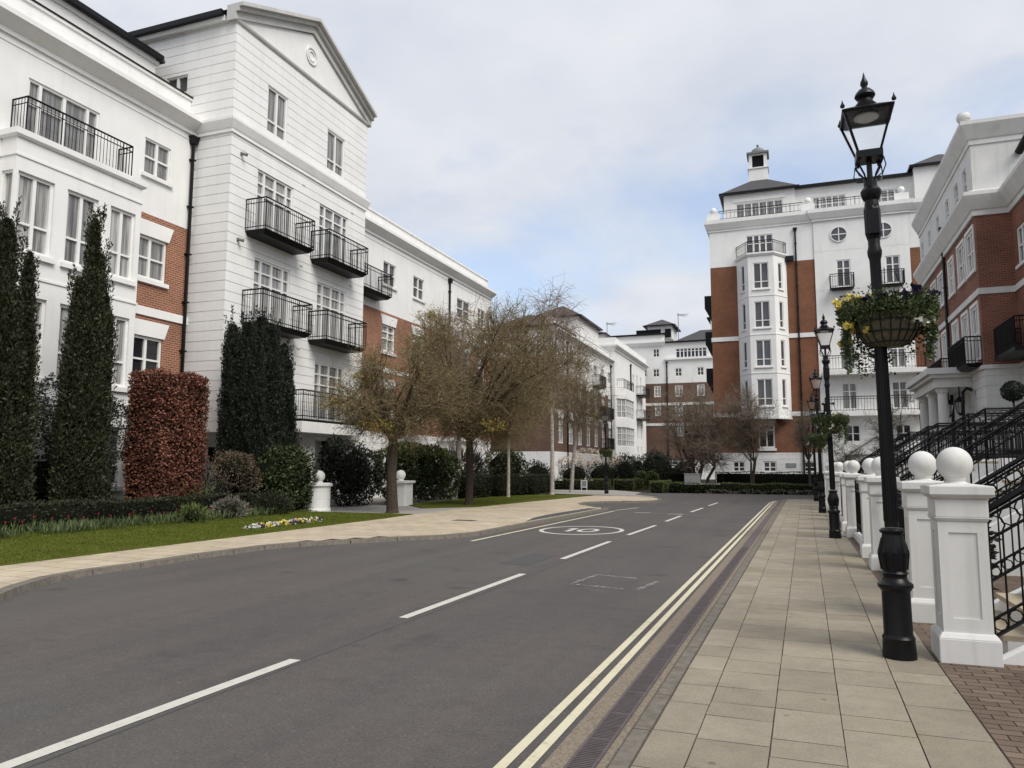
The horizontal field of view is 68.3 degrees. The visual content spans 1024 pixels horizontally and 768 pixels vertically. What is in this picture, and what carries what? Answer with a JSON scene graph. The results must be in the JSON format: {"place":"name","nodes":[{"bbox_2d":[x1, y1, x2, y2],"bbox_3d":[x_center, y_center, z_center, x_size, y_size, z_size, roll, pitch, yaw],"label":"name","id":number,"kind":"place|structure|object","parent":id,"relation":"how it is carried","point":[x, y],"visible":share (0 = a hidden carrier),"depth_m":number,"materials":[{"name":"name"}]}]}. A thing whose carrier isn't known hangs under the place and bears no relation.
{"place":"outdoors","nodes":[
{"label":"outdoors","id":0,"kind":"place"},
{"bbox_2d":[0,0,202,502],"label":"apartment building","id":1,"kind":"structure","parent":0,"point":[95,109],"depth_m":22.90,"materials":[{"name":"white paint"}]},
{"bbox_2d":[15,171,55,264],"bbox_3d":[-12.933,-4.491,20.403,0.260,2.280,1.260,-2,-7,20],"label":"window","id":2,"kind":"structure","parent":1,"relation":"in","point":[35,207],"depth_m":20.53,"materials":[{"name":"white glass"}]},
{"bbox_2d":[27,78,98,159],"bbox_3d":[-13.132,-7.511,22.036,0.110,1.840,2.300,-2,-7,20],"label":"window","id":3,"kind":"structure","parent":1,"relation":"in","point":[36,90],"depth_m":22.03,"materials":[{"name":"white glass"}]},
{"bbox_2d":[59,190,96,272],"bbox_3d":[-12.431,-4.342,21.744,0.260,2.280,1.220,-2,-7,20],"label":"window","id":4,"kind":"structure","parent":1,"relation":"in","point":[77,205],"depth_m":21.68,"materials":[{"name":"white glass"}]},
{"bbox_2d":[111,316,130,392],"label":"window","id":5,"kind":"structure","parent":1,"relation":"in","point":[122,326],"depth_m":22.99,"materials":[{"name":"white paint"}]},
{"bbox_2d":[107,206,136,286],"bbox_3d":[-11.946,-4.199,23.039,0.260,2.280,1.120,-2,-7,20],"label":"window","id":6,"kind":"structure","parent":1,"relation":"in","point":[121,222],"depth_m":23.12,"materials":[{"name":"white glass"}]},
{"bbox_2d":[132,335,160,384],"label":"window","id":7,"kind":"structure","parent":1,"relation":"in","point":[146,350],"depth_m":24.56,"materials":[{"name":"white paint"}]},
{"bbox_2d":[137,234,168,288],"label":"window","id":8,"kind":"structure","parent":1,"relation":"in","point":[152,252],"depth_m":24.95,"materials":[{"name":"grey glass"}]},
{"bbox_2d":[141,137,173,187],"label":"window","id":9,"kind":"structure","parent":1,"relation":"in","point":[156,156],"depth_m":25.27,"materials":[{"name":"grey glass"}]},
{"bbox_2d":[128,1,376,502],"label":"apartment building","id":10,"kind":"structure","parent":0,"point":[282,107],"depth_m":28.53,"materials":[{"name":"white paint"}]},
{"bbox_2d":[252,257,288,326],"bbox_3d":[-9.017,-3.287,28.105,0.110,2.390,2.070,-2,-7,20],"label":"french window","id":11,"kind":"structure","parent":10,"relation":"in","point":[269,276],"depth_m":28.14,"materials":[{"name":"white glass"}]},
{"bbox_2d":[256,170,292,238],"bbox_3d":[-9.003,-6.571,28.480,0.110,2.400,2.100,-2,-7,20],"label":"french window","id":12,"kind":"structure","parent":10,"relation":"in","point":[267,185],"depth_m":28.49,"materials":[{"name":"white glass"}]},
{"bbox_2d":[267,86,286,142],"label":"window","id":13,"kind":"structure","parent":10,"relation":"in","point":[277,103],"depth_m":28.84,"materials":[{"name":"white glass"}]},
{"bbox_2d":[313,362,342,421],"bbox_3d":[-7.674,0.384,31.355,0.110,2.350,2.100,-2,-7,20],"label":"french window","id":14,"kind":"structure","parent":10,"relation":"in","point":[320,370],"depth_m":31.23,"materials":[{"name":"white glass"}]},
{"bbox_2d":[316,282,344,342],"bbox_3d":[-7.665,-2.887,31.715,0.110,2.390,2.100,-2,-7,20],"label":"french window","id":15,"kind":"structure","parent":10,"relation":"in","point":[329,298],"depth_m":31.73,"materials":[{"name":"white paint"}]},
{"bbox_2d":[318,204,346,263],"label":"french window","id":16,"kind":"structure","parent":10,"relation":"in","point":[328,218],"depth_m":32.07,"materials":[{"name":"white paint"}]},
{"bbox_2d":[327,130,343,178],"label":"window","id":17,"kind":"structure","parent":10,"relation":"in","point":[335,145],"depth_m":32.51,"materials":[{"name":"white glass"}]},
{"bbox_2d":[0,495,557,565],"bbox_3d":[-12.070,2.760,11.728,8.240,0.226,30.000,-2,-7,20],"label":"lawn","id":18,"kind":"structure","parent":0,"point":[76,554],"depth_m":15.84,"materials":[{"name":"green plant"}]},
{"bbox_2d":[0,195,41,508],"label":"cypress tree","id":19,"kind":"object","parent":18,"relation":"on","point":[19,358],"visible":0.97,"depth_m":17.49,"materials":[{"name":"green plant"}]},
{"bbox_2d":[31,454,118,506],"bbox_3d":[-13.579,2.284,15.691,0.995,1.911,12.404,-2,-7,20],"label":"yew hedge","id":20,"kind":"object","parent":18,"relation":"on","point":[40,484],"visible":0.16,"depth_m":19.25,"materials":[{"name":"green plant"}]},
{"bbox_2d":[32,372,133,496],"bbox_3d":[-11.633,1.623,19.915,1.672,3.813,4.565,-2,-7,20],"label":"osmanthus shrub","id":21,"kind":"object","parent":18,"relation":"on","point":[45,437],"visible":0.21,"depth_m":19.59,"materials":[{"name":"green plant"}]},
{"bbox_2d":[46,202,120,506],"bbox_3d":[-10.784,-0.602,19.198,1.469,8.437,1.389,3,-7,-25],"label":"cypress tree","id":22,"kind":"object","parent":18,"relation":"on","point":[81,441],"visible":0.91,"depth_m":18.93,"materials":[{"name":"green plant"}]},
{"bbox_2d":[0,506,279,538],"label":"flower leaves","id":23,"kind":"object","parent":18,"relation":"on","point":[53,527],"visible":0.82,"depth_m":17.23,"materials":[{"name":"green plant"}]},
{"bbox_2d":[0,491,294,533],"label":"box hedge","id":24,"kind":"object","parent":18,"relation":"on","point":[118,508],"visible":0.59,"depth_m":18.20,"materials":[{"name":"green plant"}]},
{"bbox_2d":[120,366,212,502],"bbox_3d":[-9.911,1.716,21.731,1.684,4.342,2.315,-2,-7,20],"label":"beech hedge","id":25,"kind":"object","parent":18,"relation":"on","point":[167,446],"visible":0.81,"depth_m":21.10,"materials":[{"name":"red plant"}]},
{"bbox_2d":[173,501,211,522],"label":"euphorbia plant","id":26,"kind":"object","parent":18,"relation":"on","point":[193,516],"visible":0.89,"depth_m":19.37,"materials":[{"name":"green plant"}]},
{"bbox_2d":[208,493,251,518],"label":"euphorbia plant","id":27,"kind":"object","parent":18,"relation":"on","point":[234,511],"visible":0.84,"depth_m":21.03,"materials":[{"name":"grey plant"}]},
{"bbox_2d":[208,449,264,496],"bbox_3d":[-8.525,2.751,23.277,1.361,1.518,2.019,-2,-7,20],"label":"clipped shrub","id":28,"kind":"object","parent":18,"relation":"on","point":[240,472],"visible":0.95,"depth_m":23.04,"materials":[{"name":"brown plant"}]},
{"bbox_2d":[208,305,301,496],"bbox_3d":[-8.210,0.803,25.114,1.894,7.029,3.616,-2,-7,20],"label":"yew tree","id":29,"kind":"object","parent":18,"relation":"on","point":[256,413],"visible":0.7,"depth_m":24.27,"materials":[{"name":"green plant"}]},
{"bbox_2d":[249,488,294,514],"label":"euphorbia plant","id":30,"kind":"object","parent":18,"relation":"on","point":[274,502],"visible":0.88,"depth_m":22.75,"materials":[{"name":"green plant"}]},
{"bbox_2d":[247,441,319,511],"bbox_3d":[-7.573,3.084,24.782,1.836,2.431,3.233,-2,-7,20],"label":"laurel shrub","id":31,"kind":"object","parent":18,"relation":"on","point":[289,471],"visible":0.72,"depth_m":24.68,"materials":[{"name":"green plant"}]},
{"bbox_2d":[0,495,656,587],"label":"pavement","id":32,"kind":"structure","parent":0,"point":[479,515],"depth_m":17.75,"materials":[{"name":"beige concrete"}]},
{"bbox_2d":[292,494,473,513],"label":"driveway","id":33,"kind":"structure","parent":0,"point":[377,505],"depth_m":27.84,"materials":[{"name":"beige concrete"}]},
{"bbox_2d":[305,470,332,511],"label":"gate pier","id":34,"kind":"structure","parent":33,"relation":"on","point":[320,499],"depth_m":25.33,"materials":[{"name":"white paint"}]},
{"bbox_2d":[385,470,415,505],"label":"gate pier","id":35,"kind":"structure","parent":33,"relation":"on","point":[405,492],"depth_m":29.81,"materials":[{"name":"white paint"}]},
{"bbox_2d":[433,443,493,495],"bbox_3d":[-2.711,4.822,40.149,3.566,3.820,3.709,-2,-7,20],"label":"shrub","id":36,"kind":"object","parent":33,"relation":"on","point":[478,469],"visible":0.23,"depth_m":39.91,"materials":[{"name":"green plant"}]},
{"bbox_2d":[0,493,813,767],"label":"road","id":37,"kind":"structure","parent":0,"point":[491,678],"depth_m":6.88,"materials":[{"name":"grey asphalt"}]},
{"bbox_2d":[0,659,299,767],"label":"dash","id":38,"kind":"object","parent":37,"relation":"on","point":[11,763],"visible":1,"depth_m":4.79,"materials":[{"name":"white paint"}]},
{"bbox_2d":[0,493,661,601],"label":"kerb","id":39,"kind":"structure","parent":37,"relation":"on","point":[8,591],"depth_m":14.17,"materials":[{"name":"stone"}]},
{"bbox_2d":[316,433,384,505],"bbox_3d":[-6.282,3.383,29.670,1.990,2.897,3.175,-2,-7,20],"label":"laurel shrub","id":40,"kind":"object","parent":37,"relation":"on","point":[352,476],"visible":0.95,"depth_m":28.95,"materials":[{"name":"green plant"}]},
{"bbox_2d":[24,502,718,767],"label":"road seam","id":41,"kind":"object","parent":37,"relation":"on","point":[278,670],"visible":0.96,"depth_m":5.64,"materials":[{"name":"asphalt"}]},
{"bbox_2d":[306,319,491,512],"bbox_3d":[-3.788,1.041,25.697,5.890,6.826,5.798,-2,-7,20],"label":"street tree","id":42,"kind":"object","parent":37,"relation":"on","point":[396,427],"visible":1,"depth_m":25.23,"materials":[{"name":"brown plant"}]},
{"bbox_2d":[321,207,496,497],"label":"apartment building","id":43,"kind":"structure","parent":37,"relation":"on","point":[407,270],"depth_m":41.20,"materials":[{"name":"white paint"}]},
{"bbox_2d":[372,442,465,502],"bbox_3d":[-4.052,3.865,33.332,2.309,2.792,6.917,-2,-7,20],"label":"laurel shrub","id":44,"kind":"object","parent":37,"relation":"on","point":[426,473],"visible":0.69,"depth_m":33.02,"materials":[{"name":"green plant"}]},
{"bbox_2d":[400,574,524,617],"bbox_3d":[-0.496,2.670,9.697,0.110,0.001,3.611,-2,-7,21],"label":"dash","id":45,"kind":"object","parent":37,"relation":"on","point":[454,598],"visible":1,"depth_m":9.28,"materials":[{"name":"white paint"}]},
{"bbox_2d":[422,299,504,497],"bbox_3d":[-2.253,0.612,38.594,5.483,10.506,6.286,4,-8,-33],"label":"birch tree","id":46,"kind":"object","parent":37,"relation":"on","point":[468,372],"visible":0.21,"depth_m":38.23,"materials":[{"name":"brown plant"}]},
{"bbox_2d":[383,288,596,504],"bbox_3d":[-0.884,0.412,30.223,9.665,9.082,8.276,-2,-7,20],"label":"street tree","id":47,"kind":"object","parent":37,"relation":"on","point":[498,420],"visible":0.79,"depth_m":29.49,"materials":[{"name":"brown plant"}]},
{"bbox_2d":[521,270,598,494],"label":"birch tree","id":48,"kind":"object","parent":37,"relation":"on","point":[558,330],"visible":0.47,"depth_m":43.43,"materials":[{"name":"brown plant"}]},
{"bbox_2d":[493,500,781,767],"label":"yellow line","id":49,"kind":"object","parent":37,"relation":"on","point":[522,744],"visible":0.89,"depth_m":5.68,"materials":[{"name":"paint"}]},
{"bbox_2d":[518,500,782,767],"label":"yellow line","id":50,"kind":"object","parent":37,"relation":"on","point":[531,760],"visible":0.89,"depth_m":5.66,"materials":[{"name":"paint"}]},
{"bbox_2d":[540,500,782,767],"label":"gutter strip","id":51,"kind":"object","parent":37,"relation":"on","point":[563,753],"visible":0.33,"depth_m":5.65,"materials":[{"name":"concrete"}]},
{"bbox_2d":[563,501,781,767],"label":"drain channel","id":52,"kind":"object","parent":51,"relation":"on","point":[592,750],"visible":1,"depth_m":5.61,"materials":[{"name":"stone"}]},
{"bbox_2d":[608,499,786,767],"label":"kerb","id":53,"kind":"structure","parent":37,"relation":"on","point":[626,754],"depth_m":5.56,"materials":[{"name":"concrete"}]},
{"bbox_2d":[905,112,1023,457],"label":"apartment building","id":54,"kind":"structure","parent":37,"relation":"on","point":[967,223],"depth_m":32.08,"materials":[{"name":"white paint"}]},
{"bbox_2d":[999,380,1023,457],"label":"topiary tree","id":55,"kind":"object","parent":54,"relation":"on","point":[1012,391],"visible":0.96,"depth_m":20.99,"materials":[{"name":"green plant"}]},
{"bbox_2d":[409,495,590,508],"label":"lawn","id":56,"kind":"structure","parent":0,"point":[421,505],"depth_m":32.96,"materials":[{"name":"green plant"}]},
{"bbox_2d":[456,473,492,498],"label":"hedge block","id":57,"kind":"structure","parent":56,"relation":"on","point":[481,489],"depth_m":36.93,"materials":[{"name":"green plant"}]},
{"bbox_2d":[485,473,528,496],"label":"hedge block","id":58,"kind":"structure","parent":56,"relation":"on","point":[518,485],"depth_m":40.16,"materials":[{"name":"green plant"}]},
{"bbox_2d":[469,318,579,496],"bbox_3d":[0.266,1.202,38.766,6.206,9.385,5.781,3,-7,-28],"label":"birch tree","id":59,"kind":"object","parent":56,"relation":"on","point":[508,470],"visible":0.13,"depth_m":38.25,"materials":[{"name":"brown plant"}]},
{"bbox_2d":[79,0,1023,339],"label":"sky","id":60,"kind":"structure","parent":0,"point":[526,142],"materials":[{"name":"white"}]},
{"bbox_2d":[490,306,614,480],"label":"apartment building","id":61,"kind":"structure","parent":0,"point":[541,451],"depth_m":74.57,"materials":[{"name":"white paint"}]},
{"bbox_2d":[526,490,652,496],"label":"side path","id":62,"kind":"structure","parent":0,"point":[611,492],"depth_m":47.60,"materials":[{"name":"beige concrete"}]},
{"bbox_2d":[482,445,529,476],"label":"round shrub","id":63,"kind":"object","parent":62,"relation":"on","point":[499,466],"visible":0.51,"depth_m":43.56,"materials":[{"name":"green plant"}]},
{"bbox_2d":[521,473,555,494],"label":"hedge block","id":64,"kind":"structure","parent":62,"relation":"on","point":[539,484],"depth_m":43.62,"materials":[{"name":"green plant"}]},
{"bbox_2d":[531,336,630,491],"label":"birch tree","id":65,"kind":"object","parent":62,"relation":"on","point":[578,424],"visible":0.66,"depth_m":48.04,"materials":[{"name":"brown plant"}]},
{"bbox_2d":[598,331,649,463],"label":"apartment building","id":66,"kind":"structure","parent":0,"point":[629,424],"depth_m":90.33,"materials":[{"name":"white paint"}]},
{"bbox_2d":[606,314,715,478],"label":"apartment building","id":67,"kind":"structure","parent":0,"point":[672,361],"depth_m":105.67,"materials":[{"name":"white paint"}]},
{"bbox_2d":[610,479,824,494],"bbox_3d":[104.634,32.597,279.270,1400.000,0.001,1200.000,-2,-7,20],"label":"ground","id":68,"kind":"structure","parent":0,"point":[646,490],"depth_m":52.90,"materials":[{"name":"soil"}]},
{"bbox_2d":[382,439,449,459],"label":"laurel shrub","id":69,"kind":"object","parent":68,"relation":"on","point":[426,447],"visible":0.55,"depth_m":32.52,"materials":[{"name":"green plant"}]},
{"bbox_2d":[554,478,611,489],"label":"box hedge","id":70,"kind":"object","parent":68,"relation":"on","point":[563,484],"visible":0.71,"depth_m":52.97,"materials":[{"name":"green plant"}]},
{"bbox_2d":[557,457,639,487],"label":"round bush","id":71,"kind":"object","parent":68,"relation":"on","point":[623,469],"visible":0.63,"depth_m":55.35,"materials":[{"name":"green plant"}]},
{"bbox_2d":[634,451,701,486],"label":"round bush","id":72,"kind":"object","parent":68,"relation":"on","point":[659,465],"visible":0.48,"depth_m":58.79,"materials":[{"name":"green plant"}]},
{"bbox_2d":[634,376,763,482],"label":"bare tree","id":73,"kind":"object","parent":68,"relation":"on","point":[703,449],"visible":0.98,"depth_m":51.76,"materials":[{"name":"brown plant"}]},
{"bbox_2d":[667,481,813,494],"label":"box hedge","id":74,"kind":"object","parent":68,"relation":"on","point":[682,487],"visible":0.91,"depth_m":46.40,"materials":[{"name":"green plant"}]},
{"bbox_2d":[714,378,786,483],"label":"bare tree","id":75,"kind":"object","parent":68,"relation":"on","point":[748,421],"visible":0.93,"depth_m":51.04,"materials":[{"name":"brown plant"}]},
{"bbox_2d":[715,471,862,485],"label":"yew hedge","id":76,"kind":"object","parent":68,"relation":"on","point":[768,477],"visible":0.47,"depth_m":51.29,"materials":[{"name":"green plant"}]},
{"bbox_2d":[780,395,834,485],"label":"bare tree","id":77,"kind":"object","parent":68,"relation":"on","point":[800,442],"visible":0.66,"depth_m":50.23,"materials":[{"name":"brown plant"}]},
{"bbox_2d":[606,499,1023,767],"bbox_3d":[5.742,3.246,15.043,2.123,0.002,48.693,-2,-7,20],"label":"pavement","id":78,"kind":"structure","parent":0,"point":[667,748],"depth_m":5.44,"materials":[{"name":"grey concrete"}]},
{"bbox_2d":[809,369,826,512],"bbox_3d":[10.865,1.959,26.740,0.453,5.143,0.447,-3,-7,20],"label":"street lamp","id":79,"kind":"object","parent":78,"relation":"on","point":[815,380],"visible":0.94,"depth_m":26.64,"materials":[{"name":"black metal"}]},
{"bbox_2d":[813,314,841,538],"bbox_3d":[7.251,0.907,17.260,0.453,5.143,0.447,-3,-7,20],"label":"street lamp","id":80,"kind":"object","parent":78,"relation":"on","point":[823,333],"visible":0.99,"depth_m":17.19,"materials":[{"name":"black metal"}]},
{"bbox_2d":[810,403,849,444],"bbox_3d":[7.280,0.919,17.251,0.849,0.940,0.878,-6,-9,44],"label":"hanging basket","id":81,"kind":"object","parent":80,"relation":"hanging from","point":[836,424],"visible":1,"depth_m":17.02,"materials":[{"name":"green plant"}]},
{"bbox_2d":[838,73,917,660],"bbox_3d":[3.214,-0.278,6.579,0.453,5.143,0.447,-3,-7,20],"label":"street lamp","id":82,"kind":"object","parent":78,"relation":"on","point":[864,121],"visible":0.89,"depth_m":6.49,"materials":[{"name":"black metal"}]},
{"bbox_2d":[831,268,940,378],"bbox_3d":[3.268,-0.535,6.590,0.878,0.940,0.848,-2,-7,20],"label":"hanging basket","id":83,"kind":"object","parent":82,"relation":"hanging from","point":[882,321],"visible":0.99,"depth_m":6.41,"materials":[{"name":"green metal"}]},
{"bbox_2d":[704,144,943,480],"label":"apartment building","id":84,"kind":"structure","parent":0,"point":[789,262],"depth_m":58.47,"materials":[{"name":"white paint"}]},
{"bbox_2d":[736,199,782,217],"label":"window","id":85,"kind":"structure","parent":84,"relation":"in","point":[761,210],"depth_m":61.93,"materials":[{"name":"white glass"}]},
{"bbox_2d":[752,262,769,290],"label":"window","id":86,"kind":"structure","parent":84,"relation":"in","point":[760,270],"depth_m":58.82,"materials":[{"name":"white paint"}]},
{"bbox_2d":[754,301,771,328],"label":"window","id":87,"kind":"structure","parent":84,"relation":"in","point":[761,309],"depth_m":58.49,"materials":[{"name":"white glass"}]},
{"bbox_2d":[755,339,772,367],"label":"window","id":88,"kind":"structure","parent":84,"relation":"in","point":[763,347],"depth_m":58.15,"materials":[{"name":"grey glass"}]},
{"bbox_2d":[842,460,865,537],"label":"gate pier","id":89,"kind":"structure","parent":0,"point":[853,466],"depth_m":17.20,"materials":[{"name":"paint"}]},
{"bbox_2d":[864,457,899,570],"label":"gate pier","id":90,"kind":"structure","parent":0,"point":[874,489],"depth_m":11.71,"materials":[{"name":"paint"}]},
{"bbox_2d":[861,389,919,467],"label":"bare tree","id":91,"kind":"object","parent":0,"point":[894,427],"visible":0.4,"depth_m":42.91,"materials":[{"name":"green plant"}]},
{"bbox_2d":[840,522,1023,767],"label":"forecourt","id":92,"kind":"structure","parent":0,"point":[963,673],"depth_m":5.36,"materials":[{"name":"brown brick"}]},
{"bbox_2d":[856,458,875,557],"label":"gate pier","id":93,"kind":"structure","parent":92,"relation":"on","point":[865,547],"depth_m":13.33,"materials":[{"name":"paint"}]},
{"bbox_2d":[897,451,943,623],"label":"gate pier","id":94,"kind":"structure","parent":92,"relation":"on","point":[922,469],"depth_m":7.81,"materials":[{"name":"paint"}]},
{"bbox_2d":[900,460,975,480],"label":"entrance steps","id":95,"kind":"structure","parent":92,"relation":"on","point":[932,477],"depth_m":21.99,"materials":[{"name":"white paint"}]},
{"bbox_2d":[858,421,1023,479],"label":"stair railing","id":96,"kind":"object","parent":95,"relation":"on","point":[914,439],"visible":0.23,"depth_m":22.06,"materials":[{"name":"black metal"}]},
{"bbox_2d":[939,458,1023,500],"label":"entrance steps","id":97,"kind":"structure","parent":92,"relation":"on","point":[982,471],"depth_m":16.63,"materials":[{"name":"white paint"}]},
{"bbox_2d":[895,407,1023,481],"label":"stair railing","id":98,"kind":"object","parent":97,"relation":"on","point":[970,418],"visible":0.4,"depth_m":16.65,"materials":[{"name":"black metal"}]},
{"bbox_2d":[895,412,1023,480],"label":"stair railing","id":99,"kind":"object","parent":97,"relation":"on","point":[927,440],"visible":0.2,"depth_m":18.25,"materials":[{"name":"black metal"}]},
{"bbox_2d":[989,470,1023,575],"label":"entrance steps","id":100,"kind":"structure","parent":92,"relation":"on","point":[1004,516],"depth_m":11.17,"materials":[{"name":"white paint"}]},
{"bbox_2d":[897,412,1023,505],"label":"stair railing","id":101,"kind":"object","parent":100,"relation":"on","point":[993,435],"visible":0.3,"depth_m":11.37,"materials":[{"name":"black metal"}]},
{"bbox_2d":[899,401,1023,491],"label":"stair railing","id":102,"kind":"object","parent":100,"relation":"on","point":[977,433],"visible":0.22,"depth_m":12.89,"materials":[{"name":"black metal"}]},
{"bbox_2d":[994,576,1023,665],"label":"entrance steps","id":103,"kind":"structure","parent":92,"relation":"on","point":[1012,641],"depth_m":6.55,"materials":[{"name":"white paint"}]},
{"bbox_2d":[974,454,1023,581],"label":"stair railing","id":104,"kind":"object","parent":103,"relation":"on","point":[1008,490],"visible":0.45,"depth_m":7.71,"materials":[{"name":"black metal"}]},
{"bbox_2d":[987,486,1023,636],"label":"stair railing","id":105,"kind":"object","parent":103,"relation":"on","point":[1001,502],"visible":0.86,"depth_m":6.21,"materials":[{"name":"black metal"}]},
{"bbox_2d":[920,447,1003,667],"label":"gate pier","id":106,"kind":"structure","parent":0,"point":[962,630],"depth_m":6.17,"materials":[{"name":"paint"}]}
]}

